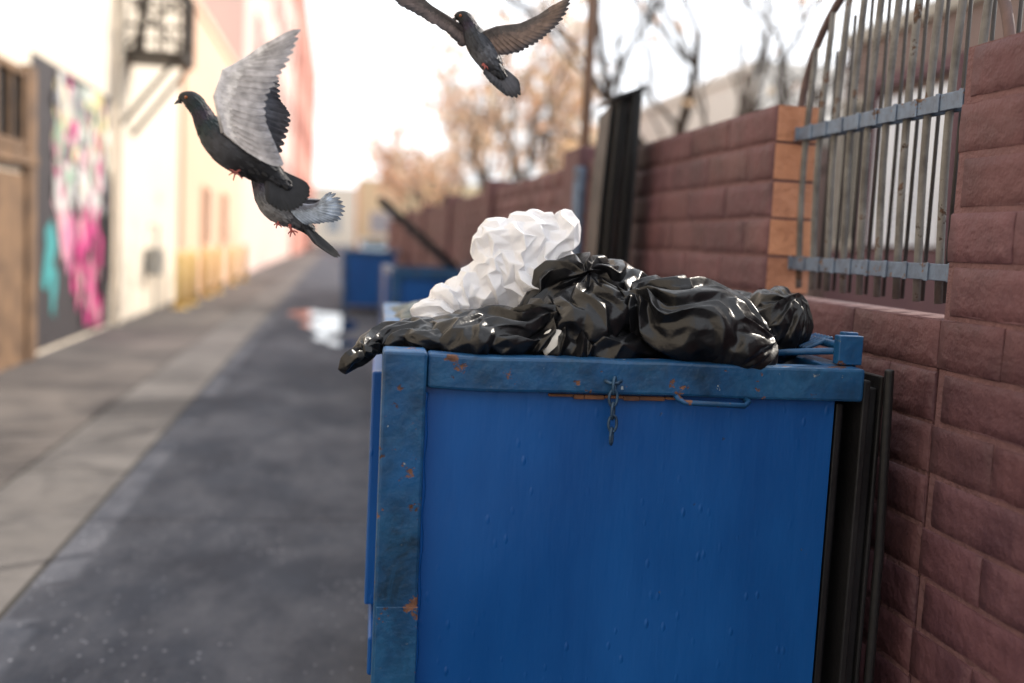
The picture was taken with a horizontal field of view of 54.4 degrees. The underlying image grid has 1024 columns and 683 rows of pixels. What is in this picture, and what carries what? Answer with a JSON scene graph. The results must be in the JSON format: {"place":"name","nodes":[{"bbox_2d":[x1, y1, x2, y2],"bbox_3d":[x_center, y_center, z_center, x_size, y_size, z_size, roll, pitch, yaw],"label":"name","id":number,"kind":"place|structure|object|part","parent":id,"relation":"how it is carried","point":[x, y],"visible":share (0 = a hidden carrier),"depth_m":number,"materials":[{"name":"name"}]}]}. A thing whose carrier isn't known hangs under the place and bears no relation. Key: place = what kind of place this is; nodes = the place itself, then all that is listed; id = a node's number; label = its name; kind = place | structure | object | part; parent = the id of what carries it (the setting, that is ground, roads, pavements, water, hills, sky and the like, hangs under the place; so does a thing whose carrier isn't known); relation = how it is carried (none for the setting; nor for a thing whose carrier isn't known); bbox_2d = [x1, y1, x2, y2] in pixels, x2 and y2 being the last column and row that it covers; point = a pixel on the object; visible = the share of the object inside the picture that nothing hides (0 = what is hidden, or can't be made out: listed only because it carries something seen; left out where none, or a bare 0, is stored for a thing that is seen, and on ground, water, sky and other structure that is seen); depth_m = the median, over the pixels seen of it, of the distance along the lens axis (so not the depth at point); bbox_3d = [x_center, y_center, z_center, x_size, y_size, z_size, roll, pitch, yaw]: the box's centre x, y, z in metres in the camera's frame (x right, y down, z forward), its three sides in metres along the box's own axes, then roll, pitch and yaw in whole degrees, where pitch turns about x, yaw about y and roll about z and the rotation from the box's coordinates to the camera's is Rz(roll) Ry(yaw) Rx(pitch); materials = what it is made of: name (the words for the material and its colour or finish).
{"place":"outdoors","nodes":[
{"label":"outdoors","id":0,"kind":"place"},
{"bbox_2d":[0,0,181,354],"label":"walls","id":1,"kind":"structure","parent":0,"point":[77,39],"depth_m":16.64,"materials":[{"name":"beige paint"}]},
{"bbox_2d":[0,55,26,149],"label":"window frames","id":2,"kind":"structure","parent":1,"relation":"attached to","point":[7,140],"depth_m":10.53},
{"bbox_2d":[0,66,17,138],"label":"window panes","id":3,"kind":"object","parent":2,"relation":"in","point":[14,104],"visible":0.67,"depth_m":10.59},
{"bbox_2d":[0,64,38,370],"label":"door and post","id":4,"kind":"structure","parent":1,"relation":"attached to","point":[18,268],"depth_m":10.96,"materials":[{"name":"beige wood"}]},
{"bbox_2d":[32,51,112,350],"bbox_3d":[-5.818,-1.775,13.345,0.060,3.450,3.900,2,6,-10],"label":"wall mural","id":5,"kind":"object","parent":1,"relation":"attached to","point":[74,220],"depth_m":13.08,"materials":[{"name":"paint"}]},
{"bbox_2d":[114,0,123,325],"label":"downpipe","id":6,"kind":"object","parent":1,"relation":"attached to","point":[119,155],"visible":1,"depth_m":15.49,"materials":[{"name":"beige metal"}]},
{"bbox_2d":[123,0,195,135],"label":"fire escape","id":7,"kind":"object","parent":1,"relation":"attached to","point":[139,54],"visible":0.95,"depth_m":15.85,"materials":[{"name":"metal"}]},
{"bbox_2d":[0,245,320,485],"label":"pavement","id":8,"kind":"structure","parent":0,"point":[63,405],"depth_m":11.01,"materials":[{"name":"concrete"}]},
{"bbox_2d":[146,224,164,311],"bbox_3d":[-6.587,-1.345,18.411,0.310,1.628,0.400,2,6,-10],"label":"gas meter","id":9,"kind":"object","parent":8,"relation":"on","point":[155,262],"visible":1,"depth_m":18.23,"materials":[{"name":"grey metal"}]},
{"bbox_2d":[172,250,187,308],"bbox_3d":[-6.515,-1.220,19.559,0.320,1.160,0.312,2,6,-10],"label":"bollard","id":10,"kind":"object","parent":8,"relation":"on","point":[180,273],"visible":0.99,"depth_m":19.48,"materials":[{"name":"yellow paint"}]},
{"bbox_2d":[185,249,198,304],"bbox_3d":[-6.669,-1.344,20.744,0.320,1.160,0.312,2,6,-10],"label":"bollard","id":11,"kind":"object","parent":8,"relation":"on","point":[191,276],"visible":0.92,"depth_m":20.67,"materials":[{"name":"yellow paint"}]},
{"bbox_2d":[198,247,211,296],"bbox_3d":[-7.160,-1.618,23.283,0.320,1.160,0.312,2,6,-10],"label":"bollard","id":12,"kind":"object","parent":8,"relation":"on","point":[205,273],"visible":0.97,"depth_m":23.21,"materials":[{"name":"yellow paint"}]},
{"bbox_2d":[211,247,222,292],"bbox_3d":[-7.416,-1.805,25.056,0.320,1.160,0.312,2,6,-10],"label":"bollard","id":13,"kind":"object","parent":8,"relation":"on","point":[217,260],"visible":0.96,"depth_m":24.98,"materials":[{"name":"yellow paint"}]},
{"bbox_2d":[226,245,236,284],"bbox_3d":[-8.145,-2.226,28.966,0.320,1.160,0.312,2,6,-10],"label":"bollard","id":14,"kind":"object","parent":8,"relation":"on","point":[232,265],"visible":0.94,"depth_m":28.89,"materials":[{"name":"yellow paint"}]},
{"bbox_2d":[238,244,247,279],"bbox_3d":[-8.605,-2.539,31.915,0.320,1.160,0.312,2,6,-10],"label":"bollard","id":15,"kind":"object","parent":8,"relation":"on","point":[243,265],"visible":0.94,"depth_m":31.84,"materials":[{"name":"yellow paint"}]},
{"bbox_2d":[0,244,379,682],"bbox_3d":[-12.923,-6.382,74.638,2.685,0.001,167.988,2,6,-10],"label":"alley road","id":16,"kind":"structure","parent":0,"point":[216,538],"depth_m":5.04,"materials":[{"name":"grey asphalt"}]},
{"bbox_2d":[0,249,324,611],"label":"gutter strip","id":17,"kind":"object","parent":16,"relation":"on","point":[43,515],"visible":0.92,"depth_m":6.90,"materials":[{"name":"concrete"}]},
{"bbox_2d":[288,310,347,317],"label":"puddle","id":18,"kind":"object","parent":16,"relation":"on","point":[306,313],"visible":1,"depth_m":19.73,"materials":[{"name":"clear liquid"}]},
{"bbox_2d":[314,334,330,340],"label":"puddle","id":19,"kind":"object","parent":16,"relation":"on","point":[319,337],"visible":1,"depth_m":15.39,"materials":[{"name":"clear liquid"}]},
{"bbox_2d":[300,318,357,333],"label":"puddle","id":20,"kind":"object","parent":16,"relation":"on","point":[327,325],"visible":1,"depth_m":17.53,"materials":[{"name":"clear liquid"}]},
{"bbox_2d":[325,340,356,346],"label":"puddle","id":21,"kind":"object","parent":16,"relation":"on","point":[342,343],"visible":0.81,"depth_m":14.77,"materials":[{"name":"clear liquid"}]},
{"bbox_2d":[341,249,398,312],"bbox_3d":[-3.078,-1.345,21.424,1.162,1.378,1.738,2,6,-10],"label":"dumpster","id":22,"kind":"object","parent":16,"relation":"on","point":[361,274],"visible":0.91,"depth_m":20.59,"materials":[{"name":"blue paint"}]},
{"bbox_2d":[359,239,386,250],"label":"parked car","id":23,"kind":"object","parent":16,"relation":"on","point":[373,244],"visible":0.17,"depth_m":59.84,"materials":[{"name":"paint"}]},
{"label":"rear window","id":24,"kind":"part","parent":23,"relation":"part of","materials":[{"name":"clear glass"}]},
{"bbox_2d":[377,196,467,323],"bbox_3d":[-0.881,-0.465,10.375,1.062,2.006,1.738,2,6,-11],"label":"dumpster","id":25,"kind":"object","parent":16,"relation":"on","point":[404,283],"visible":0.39,"depth_m":9.85,"materials":[{"name":"blue paint"}]},
{"bbox_2d":[387,193,482,267],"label":"brick wall","id":26,"kind":"structure","parent":16,"relation":"on","point":[469,224],"depth_m":13.75,"materials":[{"name":"brown brick"}]},
{"bbox_2d":[387,192,482,266],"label":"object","id":27,"kind":"object","parent":26,"relation":"attached to","point":[439,231],"visible":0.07,"depth_m":13.76,"materials":[{"name":"concrete"}]},
{"bbox_2d":[392,146,595,266],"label":"pilasters","id":28,"kind":"object","parent":26,"relation":"attached to","point":[580,156],"visible":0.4,"depth_m":9.23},
{"bbox_2d":[493,169,562,217],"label":"brick wall","id":29,"kind":"structure","parent":16,"relation":"on","point":[548,181],"depth_m":7.41,"materials":[{"name":"brown brick"}]},
{"bbox_2d":[494,169,561,215],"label":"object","id":30,"kind":"object","parent":29,"relation":"attached to","point":[530,194],"depth_m":7.33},
{"bbox_2d":[572,0,597,253],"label":"metal pole","id":31,"kind":"object","parent":16,"relation":"on","point":[579,191],"visible":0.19,"depth_m":6.58,"materials":[{"name":"grey metal"}]},
{"bbox_2d":[364,302,893,682],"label":"dumpster","id":32,"kind":"object","parent":16,"relation":"on","point":[549,519],"visible":0.87,"depth_m":2.32,"materials":[{"name":"blue paint"}]},
{"bbox_2d":[338,316,440,373],"bbox_3d":[-0.262,0.005,2.375,0.297,0.129,0.262,2,6,-10],"label":"trash bag","id":33,"kind":"object","parent":32,"relation":"in","point":[412,331],"visible":0.71,"depth_m":2.30,"materials":[{"name":"black plastic"}]},
{"bbox_2d":[410,209,580,317],"bbox_3d":[-0.040,-0.171,2.578,0.441,0.363,0.227,2,6,-10],"label":"white plastic bag","id":34,"kind":"object","parent":32,"relation":"in","point":[512,252],"visible":0.73,"depth_m":2.53,"materials":[{"name":"white plastic"}]},
{"bbox_2d":[614,275,778,369],"bbox_3d":[0.426,-0.039,2.450,0.417,0.249,0.417,2,6,-10],"label":"trash bag","id":35,"kind":"object","parent":32,"relation":"in","point":[685,318],"visible":0.67,"depth_m":2.30,"materials":[{"name":"black plastic"}]},
{"bbox_2d":[734,286,813,363],"bbox_3d":[0.663,-0.043,2.594,0.207,0.207,0.277,2,6,-10],"label":"trash bag","id":36,"kind":"object","parent":32,"relation":"in","point":[785,313],"visible":0.58,"depth_m":2.49,"materials":[{"name":"black plastic"}]},
{"bbox_3d":[0.111,0.101,3.094,0.962,0.369,1.510,2,6,-10],"label":"trash bag","id":37,"kind":"object","parent":32,"relation":"in","visible":0},
{"bbox_2d":[388,300,420,318],"bbox_3d":[-0.224,-0.057,3.323,0.378,0.183,0.709,2,6,-10],"label":"trash bag","id":38,"kind":"object","parent":37,"relation":"on","point":[403,310],"visible":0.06,"depth_m":3.29,"materials":[{"name":"grey plastic"}]},
{"bbox_2d":[431,295,661,358],"bbox_3d":[0.073,-0.028,2.434,0.619,0.175,0.364,2,6,-10],"label":"trash bag","id":39,"kind":"object","parent":37,"relation":"on","point":[501,330],"visible":0.53,"depth_m":2.29,"materials":[{"name":"black plastic"}]},
{"bbox_2d":[542,329,560,354],"bbox_3d":[0.100,0.007,2.309,0.067,0.072,0.026,2,6,-10],"label":"paper scrap","id":40,"kind":"object","parent":39,"relation":"on","point":[552,345],"visible":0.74,"depth_m":2.30,"materials":[{"name":"white paper"}]},
{"bbox_2d":[515,252,647,343],"bbox_3d":[0.215,-0.087,2.532,0.399,0.279,0.486,2,6,-10],"label":"trash bag","id":41,"kind":"object","parent":37,"relation":"on","point":[584,293],"visible":0.52,"depth_m":2.39,"materials":[{"name":"black plastic"}]},
{"bbox_2d":[583,105,818,293],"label":"brick wall","id":42,"kind":"structure","parent":16,"relation":"on","point":[775,199],"depth_m":3.66,"materials":[{"name":"brown brick"}]},
{"bbox_2d":[585,85,646,264],"bbox_3d":[0.465,-0.506,4.681,0.180,1.335,0.335,2,6,-7],"label":"dumpster lid","id":43,"kind":"object","parent":42,"relation":"attached to","point":[610,216],"visible":0.52,"depth_m":4.56,"materials":[{"name":"black plastic"}]},
{"bbox_2d":[583,104,817,294],"bbox_3d":[0.659,0.121,4.735,0.144,2.096,2.758,2,6,-10],"label":"pillar section mortar","id":44,"kind":"object","parent":42,"relation":"attached to","point":[747,183],"visible":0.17,"depth_m":3.70,"materials":[{"name":"concrete"}]},
{"bbox_2d":[806,296,941,682],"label":"brick wall","id":45,"kind":"structure","parent":16,"relation":"on","point":[911,339],"depth_m":2.49,"materials":[{"name":"brown brick"}]},
{"bbox_2d":[804,296,943,682],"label":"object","id":46,"kind":"object","parent":45,"relation":"attached to","point":[899,513],"visible":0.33,"depth_m":2.50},
{"bbox_2d":[788,0,1023,303],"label":"metal fence","id":47,"kind":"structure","parent":45,"relation":"on","point":[948,105],"depth_m":2.80,"materials":[{"name":"metal"}]},
{"bbox_2d":[909,32,1023,682],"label":"brick wall","id":48,"kind":"structure","parent":16,"relation":"on","point":[993,530],"depth_m":2.19,"materials":[{"name":"brown brick"}]},
{"bbox_2d":[911,31,1023,682],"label":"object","id":49,"kind":"object","parent":48,"relation":"attached to","point":[968,98],"visible":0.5,"depth_m":2.24,"materials":[{"name":"brown brick"}]},
{"bbox_2d":[178,9,241,297],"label":"walls","id":50,"kind":"structure","parent":0,"point":[199,166],"depth_m":24.56,"materials":[{"name":"beige paint"}]},
{"bbox_2d":[201,184,227,247],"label":"window frames","id":51,"kind":"structure","parent":50,"relation":"attached to","point":[206,222],"depth_m":25.84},
{"bbox_2d":[194,0,235,64],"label":"cornice","id":52,"kind":"structure","parent":50,"relation":"attached to","point":[204,15],"depth_m":25.67,"materials":[{"name":"pink paint"}]},
{"bbox_2d":[174,29,309,211],"bbox_3d":[-0.524,-0.473,2.200,0.294,0.371,0.308,6,7,31],"label":"pigeon","id":53,"kind":"object","parent":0,"point":[241,134],"visible":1,"depth_m":2.10,"materials":[{"name":"grey"}]},
{"bbox_2d":[200,0,295,272],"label":"walls","id":54,"kind":"structure","parent":0,"point":[264,239],"depth_m":40.22,"materials":[{"name":"beige paint"}]},
{"bbox_2d":[255,0,292,173],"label":"window frames","id":55,"kind":"structure","parent":54,"relation":"attached to","point":[258,26],"depth_m":53.13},
{"bbox_2d":[251,180,344,257],"bbox_3d":[-0.542,-0.337,2.584,0.277,0.217,0.352,6,6,0],"label":"pigeon","id":56,"kind":"object","parent":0,"point":[309,213],"visible":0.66,"depth_m":2.47,"materials":[{"name":"grey"}]},
{"bbox_2d":[290,0,316,254],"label":"walls","id":57,"kind":"structure","parent":0,"point":[300,241],"depth_m":80.55,"materials":[{"name":"paint"}]},
{"bbox_2d":[292,0,296,21],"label":"cornice","id":58,"kind":"structure","parent":57,"relation":"attached to","point":[294,10],"depth_m":64.96,"materials":[{"name":"white brick"}]},
{"bbox_2d":[297,33,313,197],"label":"window frames","id":59,"kind":"structure","parent":57,"relation":"attached to","point":[309,91],"depth_m":83.43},
{"bbox_2d":[306,0,317,79],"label":"cornice","id":60,"kind":"structure","parent":57,"relation":"attached to","point":[311,37],"depth_m":93.28,"materials":[{"name":"pink concrete"}]},
{"bbox_2d":[313,188,355,245],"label":"walls","id":61,"kind":"structure","parent":0,"point":[345,235],"depth_m":161.49,"materials":[{"name":"beige paint"}]},
{"bbox_2d":[327,216,339,232],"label":"window panes","id":62,"kind":"object","parent":61,"relation":"in","point":[336,226],"visible":0.1,"depth_m":161.36,"materials":[{"name":"grey glass"}]},
{"bbox_2d":[314,186,355,189],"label":"cornice","id":63,"kind":"structure","parent":61,"relation":"attached to","point":[334,187],"depth_m":160.78,"materials":[{"name":"beige paint"}]},
{"bbox_2d":[355,181,480,248],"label":"walls","id":64,"kind":"structure","parent":0,"point":[367,201],"depth_m":98.37,"materials":[{"name":"yellow paint"}]},
{"bbox_2d":[369,211,391,233],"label":"window frames","id":65,"kind":"structure","parent":64,"relation":"attached to","point":[370,222],"depth_m":98.37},
{"bbox_2d":[370,212,390,232],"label":"window panes","id":66,"kind":"object","parent":65,"relation":"in","point":[378,221],"visible":0.21,"depth_m":98.50,"materials":[{"name":"grey glass"}]},
{"bbox_2d":[356,178,480,189],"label":"cornice","id":67,"kind":"structure","parent":64,"relation":"attached to","point":[366,179],"depth_m":98.09,"materials":[{"name":"yellow paint"}]},
{"bbox_2d":[395,0,570,97],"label":"pigeon","id":68,"kind":"object","parent":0,"point":[487,48],"visible":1,"depth_m":2.57,"materials":[{"name":"grey"}]},
{"bbox_2d":[307,0,931,187],"label":"sky","id":69,"kind":"structure","parent":0,"point":[365,52],"materials":[{"name":"white"}]},
{"bbox_2d":[640,72,844,142],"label":"walls","id":70,"kind":"structure","parent":0,"point":[721,102],"depth_m":21.54,"materials":[{"name":"white paint"}]},
{"bbox_2d":[641,59,845,116],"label":"cornice","id":71,"kind":"structure","parent":70,"relation":"attached to","point":[721,79],"depth_m":21.13,"materials":[{"name":"white paint"}]},
{"label":"back lot","id":72,"kind":"structure","parent":0,"visible":0},
{"bbox_2d":[373,142,464,214],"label":"autumn tree","id":73,"kind":"object","parent":72,"relation":"on","point":[398,192],"visible":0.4,"depth_m":47.41,"materials":[{"name":"orange plant"}]},
{"bbox_2d":[353,89,525,205],"bbox_3d":[-2.529,-5.747,35.872,4.411,7.402,5.613,8,8,43],"label":"autumn tree","id":74,"kind":"object","parent":72,"relation":"on","point":[385,175],"visible":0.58,"depth_m":35.23,"materials":[{"name":"orange plant"}]},
{"bbox_2d":[400,19,598,192],"bbox_3d":[-0.168,-4.287,25.799,5.634,6.682,7.025,2,6,-10],"label":"autumn tree","id":75,"kind":"object","parent":72,"relation":"on","point":[491,124],"visible":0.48,"depth_m":24.71,"materials":[{"name":"orange plant"}]},
{"bbox_2d":[426,0,611,191],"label":"autumn tree","id":76,"kind":"object","parent":72,"relation":"on","point":[558,152],"visible":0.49,"depth_m":20.18,"materials":[{"name":"orange plant"}]},
{"bbox_2d":[504,0,612,172],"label":"autumn tree","id":77,"kind":"object","parent":72,"relation":"on","point":[577,99],"visible":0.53,"depth_m":25.04,"materials":[{"name":"orange plant"}]},
{"bbox_2d":[535,47,600,175],"bbox_3d":[2.887,-5.991,35.525,6.030,8.491,4.698,5,6,24],"label":"autumn tree","id":78,"kind":"object","parent":72,"relation":"on","point":[556,165],"visible":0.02,"depth_m":36.66,"materials":[{"name":"orange plant"}]},
{"bbox_2d":[496,0,810,146],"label":"bare tree","id":79,"kind":"object","parent":72,"relation":"on","point":[663,110],"visible":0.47,"depth_m":14.31,"materials":[{"name":"brown plant"}]},
{"bbox_2d":[469,0,846,145],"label":"bare tree","id":80,"kind":"object","parent":72,"relation":"on","point":[606,92],"visible":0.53,"depth_m":10.59,"materials":[{"name":"brown plant"}]},
{"bbox_2d":[713,0,905,276],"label":"bare tree","id":81,"kind":"object","parent":72,"relation":"on","point":[780,66],"visible":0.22,"depth_m":10.19,"materials":[{"name":"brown plant"}]},
{"bbox_2d":[804,138,837,297],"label":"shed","id":82,"kind":"structure","parent":72,"relation":"on","point":[817,293],"depth_m":11.91,"materials":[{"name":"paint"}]},
{"bbox_2d":[832,0,1023,251],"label":"walls","id":83,"kind":"structure","parent":72,"relation":"on","point":[976,21],"depth_m":8.67,"materials":[{"name":"paint"}]},
{"bbox_2d":[832,95,862,249],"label":"window frames","id":84,"kind":"structure","parent":83,"relation":"attached to","point":[840,144],"depth_m":9.95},
{"bbox_2d":[840,106,861,239],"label":"window panes","id":85,"kind":"object","parent":84,"relation":"in","point":[854,184],"visible":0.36,"depth_m":9.79,"materials":[{"name":"grey glass"}]},
{"bbox_2d":[823,249,945,314],"bbox_3d":[3.857,0.281,6.719,0.047,1.700,7.400,2,6,-10],"label":"dado","id":86,"kind":"object","parent":83,"relation":"attached to","point":[927,304],"depth_m":9.08,"materials":[{"name":"paint"}]},
{"bbox_2d":[856,51,963,249],"bbox_3d":[3.521,-1.622,8.815,0.096,1.600,1.420,2,6,-10],"label":"shutter frame","id":87,"kind":"object","parent":83,"relation":"attached to","point":[874,131],"visible":0.41,"depth_m":8.67,"materials":[{"name":"paint"}]},
{"bbox_2d":[868,83,947,247],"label":"white shutters","id":88,"kind":"object","parent":87,"relation":"attached to","point":[933,234],"visible":0.28,"depth_m":8.73,"materials":[{"name":"paint"}]},
{"bbox_2d":[847,0,983,49],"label":"cornice","id":89,"kind":"structure","parent":83,"relation":"attached to","point":[953,6],"depth_m":8.88,"materials":[{"name":"grey concrete"}]}
]}

